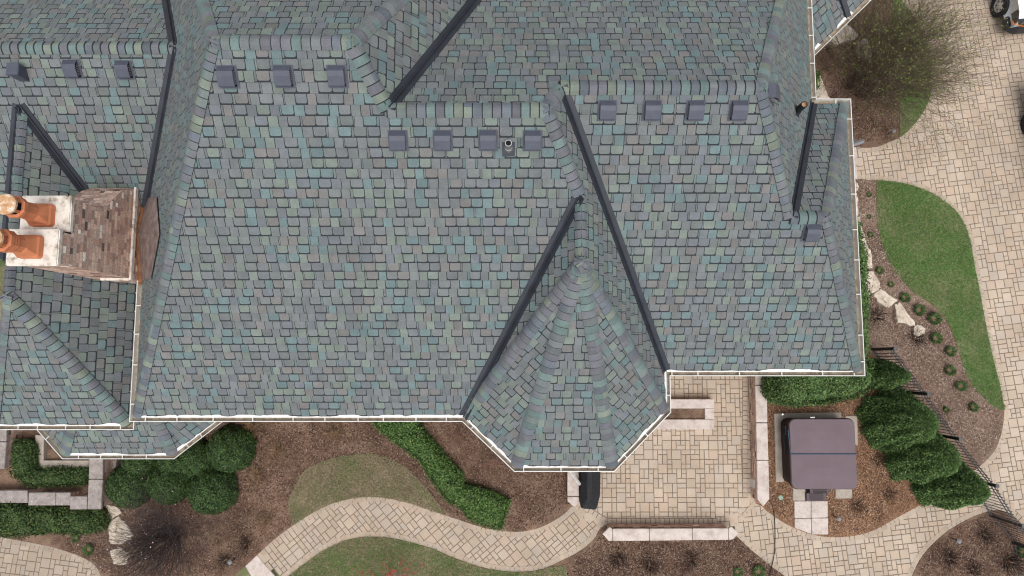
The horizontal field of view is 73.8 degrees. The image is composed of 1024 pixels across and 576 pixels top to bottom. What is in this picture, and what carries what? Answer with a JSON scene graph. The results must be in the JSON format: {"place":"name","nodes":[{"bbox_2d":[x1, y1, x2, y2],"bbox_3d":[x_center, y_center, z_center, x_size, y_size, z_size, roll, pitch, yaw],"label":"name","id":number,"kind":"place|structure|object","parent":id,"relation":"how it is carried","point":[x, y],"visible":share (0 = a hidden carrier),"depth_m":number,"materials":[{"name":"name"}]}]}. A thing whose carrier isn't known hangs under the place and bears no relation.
{"place":"outdoors","nodes":[
{"label":"outdoors","id":0,"kind":"place"},
{"bbox_2d":[0,539,98,575],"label":"path","id":1,"kind":"structure","parent":0,"point":[16,560],"depth_m":21.21,"materials":[{"name":"beige stone"}]},
{"bbox_2d":[0,422,573,575],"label":"mulch bed","id":2,"kind":"object","parent":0,"point":[52,539],"visible":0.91,"depth_m":21.41,"materials":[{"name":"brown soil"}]},
{"bbox_2d":[0,430,21,468],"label":"garden wall","id":3,"kind":"structure","parent":2,"relation":"on","point":[8,436],"depth_m":20.93,"materials":[{"name":"stone"}]},
{"bbox_2d":[0,489,36,502],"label":"garden wall","id":4,"kind":"structure","parent":2,"relation":"on","point":[15,495],"depth_m":20.96,"materials":[{"name":"stone"}]},
{"bbox_2d":[6,437,40,479],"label":"hedge","id":5,"kind":"object","parent":2,"relation":"on","point":[24,455],"visible":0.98,"depth_m":21.13,"materials":[{"name":"green plant"}]},
{"bbox_2d":[13,464,88,488],"bbox_3d":[-14.276,5.870,21.202,2.381,0.596,0.807,0,84,0],"label":"hedge","id":6,"kind":"object","parent":2,"relation":"on","point":[61,477],"visible":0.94,"depth_m":21.11,"materials":[{"name":"green plant"}]},
{"bbox_2d":[28,490,81,504],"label":"garden wall","id":7,"kind":"structure","parent":2,"relation":"on","point":[52,497],"depth_m":20.79,"materials":[{"name":"stone"}]},
{"bbox_2d":[0,501,113,538],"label":"hedge","id":8,"kind":"object","parent":2,"relation":"on","point":[20,519],"visible":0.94,"depth_m":20.84,"materials":[{"name":"green plant"}]},
{"bbox_2d":[35,435,88,467],"bbox_3d":[-14.107,5.146,21.516,1.752,0.250,1.030,0,84,0],"label":"window well curb","id":9,"kind":"structure","parent":2,"relation":"on","point":[41,441],"depth_m":21.36,"materials":[{"name":"concrete"}]},
{"bbox_2d":[70,493,87,508],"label":"garden wall","id":10,"kind":"structure","parent":2,"relation":"on","point":[79,502],"depth_m":20.59,"materials":[{"name":"stone"}]},
{"bbox_2d":[82,544,93,555],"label":"perennial tuft","id":11,"kind":"object","parent":2,"relation":"on","point":[89,550],"visible":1,"depth_m":21.12,"materials":[{"name":"green plant"}]},
{"bbox_2d":[88,459,114,508],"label":"garden wall","id":12,"kind":"structure","parent":2,"relation":"on","point":[100,471],"depth_m":20.68,"materials":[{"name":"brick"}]},
{"bbox_2d":[106,505,122,518],"bbox_3d":[-12.478,6.937,21.324,0.430,0.170,0.500,-34,85,-3],"label":"boulder","id":13,"kind":"object","parent":2,"relation":"on","point":[112,511],"visible":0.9,"depth_m":21.28,"materials":[{"name":"beige stone"}]},
{"bbox_2d":[110,547,128,564],"bbox_3d":[-12.170,8.327,21.198,0.640,0.141,0.539,0,84,0],"label":"boulder","id":14,"kind":"object","parent":2,"relation":"on","point":[116,556],"visible":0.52,"depth_m":21.15,"materials":[{"name":"beige stone"}]},
{"bbox_2d":[108,516,132,544],"bbox_3d":[-12.264,7.574,21.263,0.761,0.162,0.844,-28,85,-3],"label":"boulder","id":15,"kind":"object","parent":2,"relation":"on","point":[114,525],"visible":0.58,"depth_m":21.22,"materials":[{"name":"beige stone"}]},
{"bbox_2d":[105,465,150,508],"bbox_3d":[-11.809,6.071,20.936,1.469,1.078,1.503,0,84,0],"label":"boxwood bush","id":16,"kind":"object","parent":2,"relation":"on","point":[119,478],"visible":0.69,"depth_m":20.65,"materials":[{"name":"green plant"}]},
{"bbox_2d":[121,459,156,475],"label":"boxwood bush","id":17,"kind":"object","parent":2,"relation":"on","point":[147,466],"visible":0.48,"depth_m":20.78,"materials":[{"name":"green plant"}]},
{"bbox_2d":[77,468,243,575],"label":"bare shrub","id":18,"kind":"object","parent":2,"relation":"on","point":[174,538],"visible":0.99,"depth_m":20.27,"materials":[{"name":"brown plant"}]},
{"bbox_2d":[145,467,190,504],"bbox_3d":[-10.593,6.014,20.952,1.357,1.057,1.385,-43,86,-4],"label":"boxwood bush","id":19,"kind":"object","parent":2,"relation":"on","point":[161,478],"visible":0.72,"depth_m":20.66,"materials":[{"name":"green plant"}]},
{"bbox_2d":[156,455,180,472],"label":"boxwood bush","id":20,"kind":"object","parent":2,"relation":"on","point":[170,465],"visible":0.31,"depth_m":20.73,"materials":[{"name":"green plant"}]},
{"bbox_2d":[178,438,211,478],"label":"boxwood bush","id":21,"kind":"object","parent":2,"relation":"on","point":[193,460],"visible":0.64,"depth_m":20.82,"materials":[{"name":"green plant"}]},
{"bbox_2d":[186,467,239,514],"bbox_3d":[-9.289,6.226,20.913,1.571,1.092,1.577,0,84,0],"label":"boxwood bush","id":22,"kind":"object","parent":2,"relation":"on","point":[210,489],"visible":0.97,"depth_m":20.71,"materials":[{"name":"green plant"}]},
{"bbox_2d":[210,549,236,570],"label":"dormant bush","id":23,"kind":"object","parent":2,"relation":"on","point":[225,562],"visible":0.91,"depth_m":21.08,"materials":[{"name":"brown plant"}]},
{"bbox_2d":[205,424,256,472],"bbox_3d":[-8.780,4.990,21.031,1.532,1.105,1.515,0,84,0],"label":"boxwood bush","id":24,"kind":"object","parent":2,"relation":"on","point":[229,448],"visible":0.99,"depth_m":20.86,"materials":[{"name":"green plant"}]},
{"bbox_2d":[230,528,251,556],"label":"dormant bush","id":25,"kind":"object","parent":2,"relation":"on","point":[238,547],"visible":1,"depth_m":21.13,"materials":[{"name":"brown plant"}]},
{"bbox_2d":[233,422,263,437],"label":"dry grass clump","id":26,"kind":"object","parent":2,"relation":"on","point":[251,425],"visible":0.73,"depth_m":21.41,"materials":[{"name":"brown plant"}]},
{"bbox_2d":[239,461,274,492],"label":"dry grass clump","id":27,"kind":"object","parent":2,"relation":"on","point":[256,477],"visible":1,"depth_m":21.29,"materials":[{"name":"brown plant"}]},
{"bbox_2d":[248,507,276,536],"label":"dry grass clump","id":28,"kind":"object","parent":2,"relation":"on","point":[263,521],"visible":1,"depth_m":21.17,"materials":[{"name":"brown plant"}]},
{"bbox_2d":[257,435,293,468],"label":"dry grass clump","id":29,"kind":"object","parent":2,"relation":"on","point":[275,450],"visible":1,"depth_m":21.35,"materials":[{"name":"brown plant"}]},
{"bbox_2d":[321,423,347,445],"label":"dry grass clump","id":30,"kind":"object","parent":2,"relation":"on","point":[332,432],"visible":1,"depth_m":21.42,"materials":[{"name":"brown plant"}]},
{"bbox_2d":[371,422,511,531],"bbox_3d":[-2.283,5.461,21.243,5.783,0.597,1.481,42,86,4],"label":"boxwood hedge","id":31,"kind":"object","parent":2,"relation":"on","point":[474,501],"visible":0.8,"depth_m":21.11,"materials":[{"name":"green plant"}]},
{"bbox_2d":[440,422,472,457],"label":"dry grass clump","id":32,"kind":"object","parent":2,"relation":"on","point":[459,437],"visible":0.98,"depth_m":21.38,"materials":[{"name":"brown plant"}]},
{"bbox_2d":[474,450,506,483],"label":"dry grass clump","id":33,"kind":"object","parent":2,"relation":"on","point":[494,462],"visible":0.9,"depth_m":21.32,"materials":[{"name":"brown plant"}]},
{"bbox_2d":[567,472,579,506],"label":"garden wall","id":34,"kind":"structure","parent":2,"relation":"on","point":[573,492],"depth_m":20.89,"materials":[{"name":"stone"}]},
{"bbox_2d":[286,453,444,524],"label":"lawn","id":35,"kind":"structure","parent":0,"point":[417,500],"depth_m":21.42,"materials":[{"name":"green plant"}]},
{"bbox_2d":[0,259,734,575],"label":"ground","id":36,"kind":"structure","parent":0,"point":[244,571],"depth_m":22.12,"materials":[{"name":"brown soil"}]},
{"bbox_2d":[0,0,870,485],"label":"house","id":37,"kind":"structure","parent":36,"relation":"on","point":[570,236],"depth_m":14.45,"materials":[{"name":"grey tile"}]},
{"bbox_2d":[289,535,566,575],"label":"lawn","id":38,"kind":"structure","parent":0,"point":[394,545],"depth_m":21.18,"materials":[{"name":"green plant"}]},
{"bbox_2d":[356,556,422,575],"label":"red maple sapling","id":39,"kind":"object","parent":38,"relation":"on","point":[387,568],"visible":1,"depth_m":20.41,"materials":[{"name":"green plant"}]},
{"bbox_2d":[261,497,606,575],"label":"path","id":40,"kind":"structure","parent":0,"point":[293,548],"depth_m":21.29,"materials":[{"name":"beige stone"}]},
{"bbox_2d":[246,555,275,575],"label":"stone slab","id":41,"kind":"structure","parent":40,"relation":"on","point":[256,566],"depth_m":21.17,"materials":[{"name":"beige stone"}]},
{"bbox_2d":[0,1,1023,575],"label":"path border","id":42,"kind":"object","parent":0,"point":[632,521],"visible":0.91,"depth_m":21.33,"materials":[{"name":"concrete"}]},
{"bbox_2d":[572,376,756,527],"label":"patio","id":43,"kind":"structure","parent":0,"point":[677,473],"depth_m":21.50,"materials":[{"name":"beige stone"}]},
{"bbox_2d":[579,472,600,509],"bbox_3d":[2.393,5.828,20.919,0.630,1.100,1.768,0,84,0],"label":"covered grill","id":44,"kind":"object","parent":43,"relation":"on","point":[589,490],"visible":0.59,"depth_m":20.46,"materials":[{"name":"black fabric"}]},
{"bbox_2d":[656,398,713,428],"bbox_3d":[5.156,3.960,21.500,2.339,0.420,0.924,0,84,0],"label":"planter","id":45,"kind":"object","parent":43,"relation":"on","point":[688,413],"visible":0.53,"depth_m":21.32,"materials":[{"name":"stone"}]},
{"bbox_2d":[750,376,768,505],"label":"garden wall","id":46,"kind":"structure","parent":43,"relation":"on","point":[759,453],"depth_m":21.07,"materials":[{"name":"stone"}]},
{"bbox_2d":[549,525,783,575],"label":"mulch bed","id":47,"kind":"object","parent":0,"point":[569,562],"visible":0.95,"depth_m":21.21,"materials":[{"name":"brown wood"}]},
{"bbox_2d":[603,549,633,573],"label":"dormant bush","id":48,"kind":"object","parent":47,"relation":"on","point":[622,558],"visible":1,"depth_m":21.06,"materials":[{"name":"brown plant"}]},
{"bbox_2d":[639,552,667,575],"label":"dormant bush","id":49,"kind":"object","parent":47,"relation":"on","point":[650,570],"visible":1,"depth_m":21.04,"materials":[{"name":"brown plant"}]},
{"bbox_2d":[602,524,737,540],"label":"garden wall","id":50,"kind":"structure","parent":47,"relation":"on","point":[635,532],"depth_m":20.76,"materials":[{"name":"stone"}]},
{"bbox_2d":[679,540,702,575],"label":"dormant bush","id":51,"kind":"object","parent":47,"relation":"on","point":[693,562],"visible":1,"depth_m":21.05,"materials":[{"name":"brown plant"}]},
{"bbox_2d":[752,565,765,575],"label":"perennial tuft","id":52,"kind":"object","parent":47,"relation":"on","point":[761,571],"visible":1,"depth_m":21.04,"materials":[{"name":"green plant"}]},
{"bbox_2d":[756,350,946,536],"bbox_3d":[10.998,4.880,21.612,6.732,0.112,5.808,0,84,0],"label":"wood chip bed","id":53,"kind":"object","parent":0,"point":[870,528],"visible":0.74,"depth_m":21.39,"materials":[{"name":"brown wood"}]},
{"bbox_2d":[792,487,804,500],"bbox_3d":[8.992,6.381,21.426,0.414,0.140,0.557,0,84,0],"label":"concrete pad","id":54,"kind":"object","parent":53,"relation":"on","point":[798,495],"visible":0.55,"depth_m":21.35,"materials":[{"name":"beige concrete"}]},
{"bbox_2d":[794,501,810,517],"bbox_3d":[9.080,6.925,21.368,0.529,0.145,0.524,0,84,0],"label":"stepping stone","id":55,"kind":"object","parent":53,"relation":"on","point":[802,509],"visible":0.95,"depth_m":21.30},
{"bbox_2d":[794,518,810,533],"bbox_3d":[9.069,7.424,21.317,0.518,0.145,0.464,0,84,0],"label":"stepping stone","id":56,"kind":"object","parent":53,"relation":"on","point":[803,524],"visible":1,"depth_m":21.25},
{"bbox_2d":[774,412,840,481],"bbox_3d":[9.354,5.015,21.564,2.158,0.140,2.158,0,84,0],"label":"concrete pad","id":57,"kind":"object","parent":53,"relation":"on","point":[778,418],"visible":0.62,"depth_m":21.56,"materials":[{"name":"beige concrete"}]},
{"bbox_2d":[781,417,856,488],"bbox_3d":[9.408,5.049,21.092,2.071,0.892,2.160,0,84,0],"label":"hot tub","id":58,"kind":"object","parent":57,"relation":"on","point":[819,453],"visible":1,"depth_m":20.68,"materials":[{"name":"plastic"}]},
{"bbox_2d":[756,358,876,408],"bbox_3d":[9.329,2.873,20.902,3.386,1.788,1.624,0,84,0],"label":"arborvitae hedge","id":59,"kind":"object","parent":53,"relation":"on","point":[798,391],"visible":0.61,"depth_m":20.38,"materials":[{"name":"green plant"}]},
{"bbox_2d":[805,489,828,500],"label":"tub steps","id":60,"kind":"structure","parent":53,"relation":"on","point":[816,495],"depth_m":21.25,"materials":[{"name":"plastic"}]},
{"bbox_2d":[811,501,827,517],"bbox_3d":[9.603,6.921,21.368,0.530,0.145,0.516,0,84,0],"label":"stepping stone","id":61,"kind":"object","parent":53,"relation":"on","point":[819,509],"visible":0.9,"depth_m":21.30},
{"bbox_2d":[811,518,827,533],"bbox_3d":[9.595,7.426,21.317,0.528,0.145,0.499,0,84,0],"label":"stepping stone","id":62,"kind":"object","parent":53,"relation":"on","point":[819,525],"visible":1,"depth_m":21.25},
{"bbox_2d":[835,489,851,497],"bbox_3d":[10.392,6.385,21.425,0.536,0.140,0.412,0,84,0],"label":"concrete pad","id":63,"kind":"object","parent":53,"relation":"on","point":[843,493],"visible":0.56,"depth_m":21.35,"materials":[{"name":"beige concrete"}]},
{"bbox_2d":[845,415,857,444],"bbox_3d":[10.730,4.499,21.616,0.409,0.140,0.917,0,84,0],"label":"concrete pad","id":64,"kind":"object","parent":53,"relation":"on","point":[853,418],"visible":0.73,"depth_m":21.56,"materials":[{"name":"beige concrete"}]},
{"bbox_2d":[849,496,869,518],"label":"dormant bush","id":65,"kind":"object","parent":53,"relation":"on","point":[860,500],"visible":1,"depth_m":21.22,"materials":[{"name":"brown plant"}]},
{"bbox_2d":[869,358,911,390],"bbox_3d":[11.668,2.677,20.888,1.132,1.778,1.094,0,84,0],"label":"arborvitae","id":66,"kind":"object","parent":53,"relation":"on","point":[889,376],"visible":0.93,"depth_m":20.84,"materials":[{"name":"green plant"}]},
{"bbox_2d":[855,386,939,450],"bbox_3d":[11.930,3.994,20.455,2.212,2.378,2.066,0,84,0],"label":"arborvitae","id":67,"kind":"object","parent":53,"relation":"on","point":[901,419],"visible":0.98,"depth_m":20.53,"materials":[{"name":"green plant"}]},
{"bbox_2d":[879,431,961,484],"bbox_3d":[12.566,5.018,20.401,2.145,2.275,2.030,0,84,0],"label":"arborvitae","id":68,"kind":"object","parent":53,"relation":"on","point":[938,456],"visible":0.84,"depth_m":20.20,"materials":[{"name":"green plant"}]},
{"bbox_2d":[870,347,998,487],"bbox_3d":[12.880,3.908,20.993,0.189,1.440,5.038,-34,85,-3],"label":"iron fence","id":69,"kind":"object","parent":53,"relation":"on","point":[954,437],"visible":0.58,"depth_m":20.59,"materials":[{"name":"black metal"}]},
{"bbox_2d":[911,460,990,510],"bbox_3d":[13.291,5.857,20.264,1.956,2.381,1.828,0,84,0],"label":"arborvitae","id":70,"kind":"object","parent":53,"relation":"on","point":[964,486],"visible":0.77,"depth_m":20.01,"materials":[{"name":"green plant"}]},
{"bbox_2d":[815,0,900,147],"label":"mulch bed","id":71,"kind":"object","parent":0,"point":[872,143],"visible":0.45,"depth_m":22.70,"materials":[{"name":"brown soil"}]},
{"bbox_2d":[816,86,829,98],"bbox_3d":[10.239,-6.409,22.591,0.481,0.342,0.533,0,84,0],"label":"flagstone","id":72,"kind":"object","parent":71,"relation":"on","point":[821,92],"visible":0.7,"depth_m":22.44,"materials":[{"name":"beige stone"}]},
{"bbox_2d":[818,52,842,76],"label":"dry grass clump","id":73,"kind":"object","parent":71,"relation":"on","point":[828,63],"visible":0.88,"depth_m":22.64,"materials":[{"name":"brown plant"}]},
{"bbox_2d":[821,44,855,64],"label":"dry grass clump","id":74,"kind":"object","parent":71,"relation":"on","point":[837,50],"visible":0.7,"depth_m":22.67,"materials":[{"name":"brown plant"}]},
{"bbox_2d":[827,25,857,48],"bbox_3d":[10.990,-8.308,22.747,0.937,0.415,0.660,-44,86,-4],"label":"flagstone","id":75,"kind":"object","parent":71,"relation":"on","point":[841,40],"visible":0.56,"depth_m":22.60,"materials":[{"name":"beige stone"}]},
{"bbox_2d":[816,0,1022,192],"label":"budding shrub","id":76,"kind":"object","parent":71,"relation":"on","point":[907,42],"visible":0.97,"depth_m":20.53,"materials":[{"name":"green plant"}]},
{"bbox_2d":[729,464,1023,575],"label":"path","id":77,"kind":"structure","parent":0,"point":[893,550],"depth_m":21.26,"materials":[{"name":"beige stone"}]},
{"bbox_2d":[755,177,1003,500],"bbox_3d":[11.632,2.102,21.897,8.000,0.105,11.394,0,84,0],"label":"mulch bed","id":78,"kind":"object","parent":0,"point":[979,459],"visible":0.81,"depth_m":21.83,"materials":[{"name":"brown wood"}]},
{"bbox_2d":[857,217,872,372],"bbox_3d":[10.502,0.238,21.206,1.110,1.712,5.092,0,84,0],"label":"arborvitae hedge","id":79,"kind":"object","parent":78,"relation":"on","point":[864,272],"visible":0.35,"depth_m":20.60,"materials":[{"name":"green plant"}]},
{"bbox_2d":[863,242,871,268],"bbox_3d":[11.445,-1.079,22.075,0.323,0.292,0.942,0,84,0],"label":"flagstone","id":80,"kind":"object","parent":78,"relation":"on","point":[869,263],"visible":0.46,"depth_m":21.95,"materials":[{"name":"beige stone"}]},
{"bbox_2d":[866,271,880,294],"bbox_3d":[11.594,-0.150,21.989,0.505,0.277,0.817,0,84,0],"label":"flagstone","id":81,"kind":"object","parent":78,"relation":"on","point":[874,282],"visible":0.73,"depth_m":21.89,"materials":[{"name":"beige stone"}]},
{"bbox_2d":[867,299,893,332],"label":"dormant bush","id":82,"kind":"object","parent":78,"relation":"on","point":[877,315],"visible":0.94,"depth_m":21.81,"materials":[{"name":"brown plant"}]},
{"bbox_2d":[871,289,896,307],"bbox_3d":[11.965,0.337,21.950,0.728,0.257,0.470,41,86,4],"label":"flagstone","id":83,"kind":"object","parent":78,"relation":"on","point":[882,298],"visible":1,"depth_m":21.87,"materials":[{"name":"beige stone"}]},
{"bbox_2d":[893,302,914,326],"bbox_3d":[12.488,0.939,21.894,0.487,0.246,0.985,-34,85,-3],"label":"flagstone","id":84,"kind":"object","parent":78,"relation":"on","point":[900,313],"visible":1,"depth_m":21.82,"materials":[{"name":"beige stone"}]},
{"bbox_2d":[912,324,924,336],"bbox_3d":[13.030,1.340,21.882,0.425,0.189,0.371,-21,85,-2],"label":"flagstone","id":85,"kind":"object","parent":78,"relation":"on","point":[920,327],"visible":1,"depth_m":21.82,"materials":[{"name":"beige stone"}]},
{"bbox_2d":[913,304,926,315],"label":"perennial tuft","id":86,"kind":"object","parent":78,"relation":"on","point":[919,307],"visible":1,"depth_m":21.84,"materials":[{"name":"green plant"}]},
{"bbox_2d":[904,321,936,350],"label":"dormant bush","id":87,"kind":"object","parent":78,"relation":"on","point":[918,340],"visible":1,"depth_m":21.76,"materials":[{"name":"brown plant"}]},
{"bbox_2d":[928,311,942,324],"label":"perennial tuft","id":88,"kind":"object","parent":78,"relation":"on","point":[933,320],"visible":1,"depth_m":21.78,"materials":[{"name":"green plant"}]},
{"bbox_2d":[930,332,943,343],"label":"perennial tuft","id":89,"kind":"object","parent":78,"relation":"on","point":[938,336],"visible":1,"depth_m":21.74,"materials":[{"name":"green plant"}]},
{"bbox_2d":[945,364,956,375],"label":"perennial tuft","id":90,"kind":"object","parent":78,"relation":"on","point":[952,372],"visible":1,"depth_m":21.65,"materials":[{"name":"green plant"}]},
{"bbox_2d":[945,346,957,356],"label":"perennial tuft","id":91,"kind":"object","parent":78,"relation":"on","point":[950,349],"visible":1,"depth_m":21.71,"materials":[{"name":"green plant"}]},
{"bbox_2d":[955,381,969,391],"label":"perennial tuft","id":92,"kind":"object","parent":78,"relation":"on","point":[965,385],"visible":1,"depth_m":21.61,"materials":[{"name":"green plant"}]},
{"bbox_2d":[892,0,932,135],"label":"lawn","id":93,"kind":"structure","parent":0,"point":[910,118],"depth_m":22.65,"materials":[{"name":"plant"}]},
{"bbox_2d":[854,0,1023,516],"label":"driveway","id":94,"kind":"structure","parent":0,"point":[982,187],"depth_m":22.48,"materials":[{"name":"beige stone"}]},
{"bbox_2d":[990,0,1023,33],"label":"parked truck","id":95,"kind":"object","parent":94,"relation":"on","point":[1015,20],"visible":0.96,"depth_m":22.30,"materials":[{"name":"white paint"}]},
{"bbox_2d":[876,180,1005,410],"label":"lawn","id":96,"kind":"structure","parent":0,"point":[936,231],"depth_m":22.12,"materials":[{"name":"green plant"}]},
{"bbox_2d":[912,510,1023,575],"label":"mulch bed","id":97,"kind":"object","parent":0,"point":[926,554],"visible":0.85,"depth_m":21.23,"materials":[{"name":"brown wood"}]},
{"bbox_2d":[938,540,966,574],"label":"dormant bush","id":98,"kind":"object","parent":97,"relation":"on","point":[952,557],"visible":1,"depth_m":21.06,"materials":[{"name":"brown plant"}]},
{"bbox_2d":[963,559,989,575],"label":"dormant bush","id":99,"kind":"object","parent":97,"relation":"on","point":[975,568],"visible":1,"depth_m":21.07,"materials":[{"name":"brown plant"}]},
{"bbox_2d":[974,522,1009,552],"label":"dormant bush","id":100,"kind":"object","parent":97,"relation":"on","point":[988,534],"visible":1,"depth_m":21.13,"materials":[{"name":"brown plant"}]},
{"bbox_2d":[989,514,1023,575],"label":"iron fence","id":101,"kind":"object","parent":97,"relation":"on","point":[1020,525],"visible":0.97,"depth_m":20.90,"materials":[{"name":"black metal"}]},
{"bbox_2d":[984,486,1017,524],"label":"iron gate","id":102,"kind":"structure","parent":101,"relation":"attached to","point":[998,493],"depth_m":20.37,"materials":[{"name":"black metal"}]},
{"bbox_2d":[1000,553,1023,575],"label":"dormant bush","id":103,"kind":"object","parent":97,"relation":"on","point":[1011,559],"visible":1,"depth_m":21.04,"materials":[{"name":"brown plant"}]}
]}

